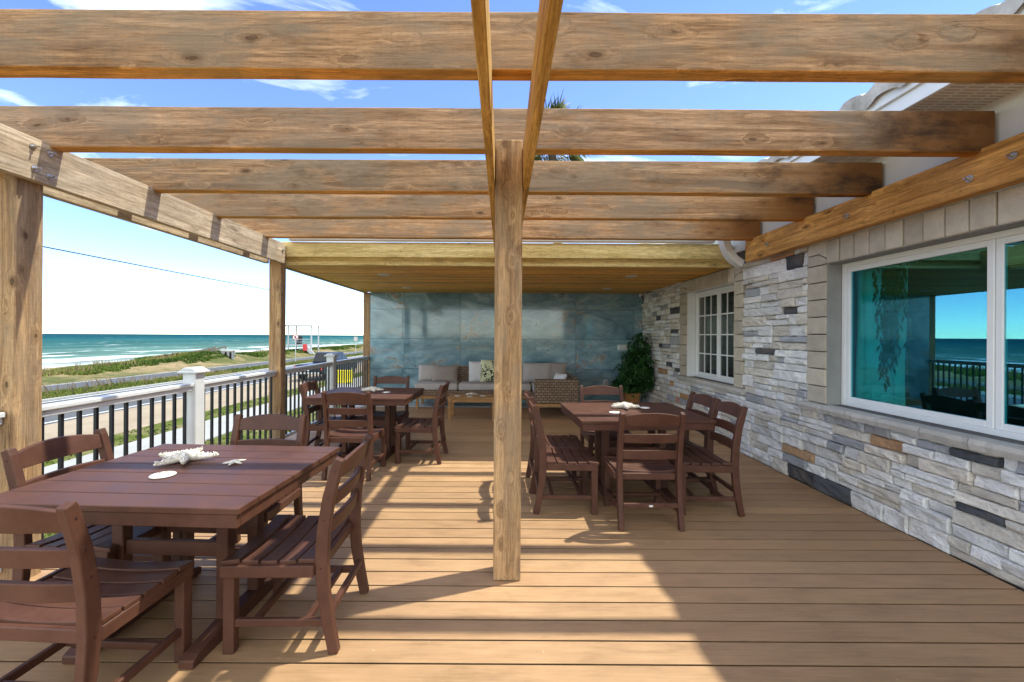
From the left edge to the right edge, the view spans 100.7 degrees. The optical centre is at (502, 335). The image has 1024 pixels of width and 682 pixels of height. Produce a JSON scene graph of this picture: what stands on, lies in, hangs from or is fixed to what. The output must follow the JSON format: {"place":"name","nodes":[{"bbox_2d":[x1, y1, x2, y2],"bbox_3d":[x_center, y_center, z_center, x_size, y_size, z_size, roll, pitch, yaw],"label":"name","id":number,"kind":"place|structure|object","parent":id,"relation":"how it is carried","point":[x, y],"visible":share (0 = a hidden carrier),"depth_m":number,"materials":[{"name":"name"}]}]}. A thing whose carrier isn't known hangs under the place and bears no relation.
{"place":"outdoors","nodes":[
{"label":"outdoors","id":0,"kind":"place"},
{"bbox_2d":[42,333,362,368],"bbox_3d":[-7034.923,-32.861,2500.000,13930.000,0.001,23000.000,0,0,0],"label":"ocean","id":1,"kind":"structure","parent":0,"point":[61,350],"depth_m":264.00,"materials":[{"name":"liquid"}]},
{"bbox_2d":[42,346,362,434],"bbox_3d":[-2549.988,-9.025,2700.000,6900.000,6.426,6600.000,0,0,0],"label":"terrain","id":2,"kind":"structure","parent":0,"point":[179,365],"depth_m":37.06,"materials":[{"name":"beige sand"}]},
{"bbox_2d":[42,365,242,394],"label":"median weeds","id":3,"kind":"object","parent":2,"relation":"on","point":[70,389],"visible":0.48,"depth_m":22.88,"materials":[{"name":"green plant"}]},
{"bbox_2d":[43,347,268,371],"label":"sea oats","id":4,"kind":"object","parent":2,"relation":"on","point":[94,363],"visible":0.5,"depth_m":34.32,"materials":[{"name":"green plant"}]},
{"bbox_2d":[42,344,362,376],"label":"dune vegetation","id":5,"kind":"object","parent":2,"relation":"on","point":[192,357],"visible":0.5,"depth_m":40.05,"materials":[{"name":"green plant"}]},
{"bbox_2d":[42,353,362,398],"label":"median vegetation","id":6,"kind":"object","parent":2,"relation":"on","point":[64,392],"visible":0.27,"depth_m":24.86,"materials":[{"name":"green plant"}]},
{"bbox_2d":[42,355,362,401],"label":"kerb","id":7,"kind":"structure","parent":2,"relation":"on","point":[84,394],"depth_m":23.31,"materials":[{"name":"concrete"}]},
{"bbox_2d":[188,346,226,353],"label":"beach walkway","id":8,"kind":"structure","parent":2,"relation":"on","point":[216,348],"depth_m":44.68,"materials":[{"name":"grey wood"}]},
{"bbox_2d":[220,350,238,358],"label":"beach entry wall","id":9,"kind":"structure","parent":2,"relation":"on","point":[230,353],"depth_m":45.00,"materials":[{"name":"concrete"}]},
{"bbox_2d":[292,334,297,361],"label":"no parking sign","id":10,"kind":"object","parent":2,"relation":"on","point":[295,337],"visible":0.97,"depth_m":44.24,"materials":[{"name":"white metal"}]},
{"bbox_2d":[286,325,320,353],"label":"lifeguard stand","id":11,"kind":"object","parent":2,"relation":"on","point":[304,346],"visible":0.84,"depth_m":62.72,"materials":[{"name":"white paint"}]},
{"bbox_2d":[355,403,560,407],"bbox_3d":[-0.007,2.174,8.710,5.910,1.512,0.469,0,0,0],"label":"stone threshold","id":12,"kind":"object","parent":2,"relation":"on","point":[523,405],"depth_m":8.60,"materials":[{"name":"stone"}]},
{"bbox_2d":[370,292,642,402],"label":"tile wall","id":13,"kind":"structure","parent":2,"relation":"on","point":[583,336],"depth_m":8.95,"materials":[{"name":"tile"}]},
{"bbox_2d":[618,345,627,349],"bbox_3d":[2.529,0.244,8.918,0.200,0.120,0.052,0,0,0],"label":"outlet box","id":14,"kind":"object","parent":13,"relation":"attached to","point":[622,347],"visible":0.92,"depth_m":8.89,"materials":[{"name":"white plastic"}]},
{"bbox_2d":[534,88,590,160],"bbox_3d":[1.767,-3.482,17.512,3.607,13.000,3.554,0,0,42],"label":"palm tree","id":15,"kind":"object","parent":2,"relation":"on","point":[558,105],"visible":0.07,"depth_m":17.34,"materials":[{"name":"green plant"}]},
{"bbox_2d":[638,0,1023,591],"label":"house","id":16,"kind":"structure","parent":2,"relation":"on","point":[782,347],"depth_m":3.81,"materials":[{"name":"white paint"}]},
{"bbox_2d":[282,238,744,386],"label":"porch roof","id":17,"kind":"structure","parent":16,"relation":"attached to","point":[365,266],"depth_m":5.45,"materials":[{"name":"brown wood"}]},
{"bbox_2d":[676,264,746,394],"bbox_3d":[3.026,-0.075,6.125,0.249,1.607,1.924,0,0,0],"label":"window","id":18,"kind":"structure","parent":16,"relation":"in","point":[689,359],"depth_m":6.10,"materials":[{"name":"white plastic"}]},
{"bbox_2d":[872,260,918,391],"bbox_3d":[3.262,-0.091,3.455,0.237,1.121,0.356,0,0,0],"label":"hanging plant","id":19,"kind":"object","parent":16,"relation":"hanging from","point":[892,285],"visible":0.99,"depth_m":3.46,"materials":[{"name":"green plant"}]},
{"bbox_2d":[797,184,1023,461],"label":"window","id":20,"kind":"structure","parent":16,"relation":"in","point":[1003,210],"depth_m":3.06,"materials":[{"name":"white plastic"}]},
{"bbox_3d":[-20.897,-0.552,39.000,0.300,7.470,0.300,0,0,0],"label":"utility pole","id":21,"kind":"object","parent":2,"relation":"on","visible":0},
{"bbox_2d":[43,246,268,289],"bbox_3d":[-20.777,-4.220,10.500,0.054,0.418,57.001,0,0,0],"label":"power line","id":22,"kind":"object","parent":21,"relation":"attached to","point":[143,266],"visible":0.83,"depth_m":24.20,"materials":[{"name":"black metal"}]},
{"bbox_2d":[42,356,362,424],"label":"road","id":23,"kind":"structure","parent":0,"point":[88,411],"depth_m":19.32,"materials":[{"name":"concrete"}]},
{"bbox_2d":[44,375,293,423],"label":"road marking","id":24,"kind":"object","parent":23,"relation":"on","point":[143,404],"depth_m":17.40,"materials":[{"name":"white paint"}]},
{"bbox_2d":[42,356,359,402],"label":"road marking","id":25,"kind":"object","parent":23,"relation":"on","point":[145,387],"depth_m":22.70,"materials":[{"name":"white paint"}]},
{"bbox_2d":[42,351,362,391],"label":"coast road","id":26,"kind":"structure","parent":0,"point":[114,380],"depth_m":30.41,"materials":[{"name":"grey asphalt"}]},
{"bbox_2d":[48,352,349,385],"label":"road marking","id":27,"kind":"object","parent":26,"relation":"on","point":[167,372],"depth_m":31.54,"materials":[{"name":"white paint"}]},
{"bbox_2d":[44,363,361,439],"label":"sand shoulder","id":28,"kind":"object","parent":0,"point":[50,431],"depth_m":15.55},
{"bbox_2d":[294,352,351,379],"bbox_3d":[-12.212,2.042,29.800,2.180,1.780,5.680,0,0,4],"label":"pickup truck","id":29,"kind":"object","parent":28,"relation":"on","point":[319,357],"visible":0.3,"depth_m":29.28,"materials":[{"name":"grey paint"}]},
{"bbox_2d":[44,376,361,473],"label":"sidewalk","id":30,"kind":"structure","parent":0,"point":[118,450],"depth_m":12.31,"materials":[{"name":"concrete"}]},
{"bbox_2d":[338,370,351,383],"bbox_3d":[-9.764,2.521,26.000,1.100,0.850,0.560,0,0,0],"label":"yellow barrier","id":31,"kind":"object","parent":30,"relation":"on","point":[345,376],"visible":0.18,"depth_m":25.92,"materials":[{"name":"plastic"}]},
{"bbox_2d":[44,372,361,537],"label":"lawn","id":32,"kind":"structure","parent":0,"point":[179,424],"depth_m":13.09,"materials":[{"name":"green plant"}]},
{"bbox_2d":[0,0,1004,334],"label":"sky","id":33,"kind":"structure","parent":0,"point":[83,294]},
{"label":"deck base","id":34,"kind":"structure","parent":0,"visible":0},
{"bbox_2d":[0,407,1023,681],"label":"deck","id":35,"kind":"structure","parent":34,"relation":"on","point":[786,579],"depth_m":2.32,"materials":[{"name":"brown wood"}]},
{"bbox_2d":[1,428,180,580],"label":"dining chair","id":36,"kind":"object","parent":35,"relation":"on","point":[15,462],"visible":0.38,"depth_m":2.16,"materials":[{"name":"brown wood"}]},
{"bbox_2d":[0,501,194,681],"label":"dining chair","id":37,"kind":"object","parent":35,"relation":"on","point":[86,603],"visible":0.98,"depth_m":1.48,"materials":[{"name":"brown wood"}]},
{"bbox_2d":[0,444,339,669],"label":"dining table","id":38,"kind":"object","parent":35,"relation":"on","point":[125,494],"visible":0.85,"depth_m":2.02,"materials":[{"name":"brown wood"}]},
{"bbox_2d":[148,471,176,478],"bbox_3d":[-1.654,0.673,2.065,0.110,0.015,0.110,0,0,0],"label":"sand dollar","id":39,"kind":"object","parent":38,"relation":"on","point":[164,474],"visible":1,"depth_m":2.05,"materials":[{"name":"white"}]},
{"bbox_2d":[153,446,218,465],"bbox_3d":[-1.736,0.649,2.302,0.288,0.063,0.265,0,0,35],"label":"starfish","id":40,"kind":"object","parent":38,"relation":"on","point":[183,457],"visible":1,"depth_m":2.29},
{"bbox_2d":[222,459,245,465],"bbox_3d":[-1.439,0.671,2.268,0.102,0.022,0.099,0,0,-17],"label":"starfish","id":41,"kind":"object","parent":38,"relation":"on","point":[233,461],"visible":1,"depth_m":2.26},
{"bbox_2d":[0,353,369,572],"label":"deck railing","id":42,"kind":"object","parent":35,"relation":"on","point":[193,386],"visible":0.59,"depth_m":3.85,"materials":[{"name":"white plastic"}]},
{"bbox_2d":[181,414,306,579],"bbox_3d":[-1.598,0.983,2.698,0.500,0.880,0.556,0,0,0],"label":"dining chair","id":43,"kind":"object","parent":35,"relation":"on","point":[272,422],"visible":0.24,"depth_m":2.90,"materials":[{"name":"brown wood"}]},
{"bbox_2d":[220,434,372,654],"bbox_3d":[-0.983,0.987,2.123,0.556,0.880,0.500,0,0,-1],"label":"dining chair","id":44,"kind":"object","parent":35,"relation":"on","point":[283,551],"visible":1,"depth_m":1.93,"materials":[{"name":"brown wood"}]},
{"bbox_2d":[298,380,356,450],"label":"dining chair","id":45,"kind":"object","parent":35,"relation":"on","point":[318,424],"visible":0.52,"depth_m":4.93,"materials":[{"name":"brown wood"}]},
{"bbox_2d":[321,391,386,480],"bbox_3d":[-1.530,0.984,4.393,0.500,0.880,0.556,0,0,3],"label":"dining chair","id":46,"kind":"object","parent":35,"relation":"on","point":[346,433],"visible":0.93,"depth_m":4.19,"materials":[{"name":"brown wood"}]},
{"bbox_2d":[304,387,424,462],"bbox_3d":[-1.606,1.051,5.120,1.130,0.738,0.946,0,0,2],"label":"dining table","id":47,"kind":"object","parent":35,"relation":"on","point":[393,399],"visible":0.69,"depth_m":4.98,"materials":[{"name":"brown wood"}]},
{"bbox_2d":[361,386,383,391],"bbox_3d":[-1.605,0.650,5.228,0.294,0.062,0.258,0,0,0],"label":"starfish","id":48,"kind":"object","parent":47,"relation":"on","point":[373,389],"visible":1,"depth_m":5.18},
{"bbox_2d":[362,376,409,438],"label":"dining chair","id":49,"kind":"object","parent":35,"relation":"on","point":[401,416],"visible":0.37,"depth_m":5.73,"materials":[{"name":"brown wood"}]},
{"bbox_2d":[395,381,449,464],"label":"dining chair","id":50,"kind":"object","parent":35,"relation":"on","point":[407,426],"visible":1,"depth_m":4.71,"materials":[{"name":"brown wood"}]},
{"bbox_2d":[447,393,493,420],"bbox_3d":[-0.517,1.231,7.357,0.820,0.390,0.526,0,0,0],"label":"coffee table","id":51,"kind":"object","parent":35,"relation":"on","point":[452,398],"visible":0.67,"depth_m":7.11,"materials":[{"name":"brown wood"}]},
{"bbox_2d":[415,366,578,408],"bbox_3d":[-0.201,1.028,8.100,3.050,0.799,1.560,0,0,0],"label":"sofa","id":52,"kind":"object","parent":35,"relation":"on","point":[549,392],"visible":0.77,"depth_m":8.21,"materials":[{"name":"brown wicker"}]},
{"bbox_2d":[418,365,438,380],"bbox_3d":[-1.504,0.757,8.690,0.420,0.340,0.160,0,-14,-6],"label":"pillow","id":53,"kind":"object","parent":52,"relation":"on","point":[425,372],"visible":0.74,"depth_m":8.62,"materials":[{"name":"white fabric"}]},
{"bbox_2d":[432,365,457,381],"bbox_3d":[-1.164,0.768,8.600,0.520,0.340,0.160,0,-16,4],"label":"pillow","id":54,"kind":"object","parent":52,"relation":"on","point":[444,373],"visible":0.98,"depth_m":8.54,"materials":[{"name":"beige fabric"}]},
{"bbox_2d":[469,361,480,380],"bbox_3d":[-0.504,0.727,8.670,0.360,0.420,0.150,0,-14,-5],"label":"pillow","id":55,"kind":"object","parent":52,"relation":"on","point":[474,371],"visible":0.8,"depth_m":8.60,"materials":[{"name":"white fabric"}]},
{"bbox_2d":[480,360,493,381],"bbox_3d":[-0.214,0.709,8.600,0.460,0.460,0.150,0,-15,3],"label":"pillow","id":56,"kind":"object","parent":52,"relation":"on","point":[487,371],"visible":0.61,"depth_m":8.54,"materials":[{"name":"green fabric"}]},
{"bbox_2d":[522,363,551,381],"bbox_3d":[0.716,0.744,8.640,0.620,0.400,0.170,0,-14,2],"label":"pillow","id":57,"kind":"object","parent":52,"relation":"on","point":[531,372],"visible":0.89,"depth_m":8.57,"materials":[{"name":"white fabric"}]},
{"bbox_2d":[551,362,566,378],"bbox_3d":[1.116,0.736,8.550,0.360,0.400,0.140,0,-12,40],"label":"pillow","id":58,"kind":"object","parent":52,"relation":"on","point":[560,368],"visible":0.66,"depth_m":8.50,"materials":[{"name":"beige fabric"}]},
{"bbox_2d":[553,373,566,378],"bbox_3d":[1.046,0.811,7.750,0.140,0.260,0.320,23,-10,-26],"label":"pillow","id":59,"kind":"object","parent":52,"relation":"on","point":[559,376],"visible":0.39,"depth_m":7.67,"materials":[{"name":"white fabric"}]},
{"bbox_2d":[0,0,1023,579],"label":"pergola","id":60,"kind":"object","parent":35,"relation":"on","point":[508,194],"visible":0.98,"depth_m":2.52,"materials":[{"name":"brown wood"}]},
{"bbox_2d":[524,390,584,493],"bbox_3d":[0.486,0.995,4.087,0.556,0.880,0.500,0,0,-1],"label":"dining chair","id":61,"kind":"object","parent":35,"relation":"on","point":[566,441],"visible":0.63,"depth_m":4.01,"materials":[{"name":"brown wood"}]},
{"bbox_2d":[529,396,598,514],"bbox_3d":[0.502,0.995,3.638,0.556,0.880,0.500,0,0,1],"label":"dining chair","id":62,"kind":"object","parent":35,"relation":"on","point":[586,461],"visible":0.98,"depth_m":3.40,"materials":[{"name":"brown wood"}]},
{"bbox_2d":[579,385,631,476],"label":"dining chair","id":63,"kind":"object","parent":35,"relation":"on","point":[589,436],"visible":0.33,"depth_m":4.74,"materials":[{"name":"brown wood"}]},
{"bbox_2d":[609,331,655,402],"bbox_3d":[2.600,0.670,8.335,0.881,1.523,0.887,0,0,-38],"label":"potted plant","id":64,"kind":"object","parent":35,"relation":"on","point":[633,381],"visible":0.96,"depth_m":8.21,"materials":[{"name":"green plant"}]},
{"bbox_2d":[560,402,715,504],"bbox_3d":[1.184,1.067,3.960,1.130,0.738,0.946,0,0,-3],"label":"dining table","id":65,"kind":"object","parent":35,"relation":"on","point":[600,420],"visible":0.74,"depth_m":3.83,"materials":[{"name":"brown wood"}]},
{"bbox_2d":[611,402,639,408],"bbox_3d":[1.171,0.663,4.071,0.268,0.067,0.266,0,0,0],"label":"starfish","id":66,"kind":"object","parent":65,"relation":"on","point":[625,405],"visible":1,"depth_m":4.04},
{"bbox_2d":[601,412,686,530],"bbox_3d":[1.092,0.998,3.347,0.500,0.880,0.556,0,0,0],"label":"dining chair","id":67,"kind":"object","parent":35,"relation":"on","point":[654,465],"visible":1,"depth_m":3.15,"materials":[{"name":"brown wood"}]},
{"bbox_2d":[651,391,714,493],"bbox_3d":[1.698,1.002,4.073,0.556,0.880,0.500,0,0,-1],"label":"dining chair","id":68,"kind":"object","parent":35,"relation":"on","point":[706,400],"visible":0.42,"depth_m":4.04,"materials":[{"name":"brown wood"}]},
{"bbox_2d":[660,398,747,516],"bbox_3d":[1.697,1.002,3.611,0.556,0.880,0.500,0,0,2],"label":"dining chair","id":69,"kind":"object","parent":35,"relation":"on","point":[705,460],"visible":0.84,"depth_m":3.46,"materials":[{"name":"brown wood"}]}
]}

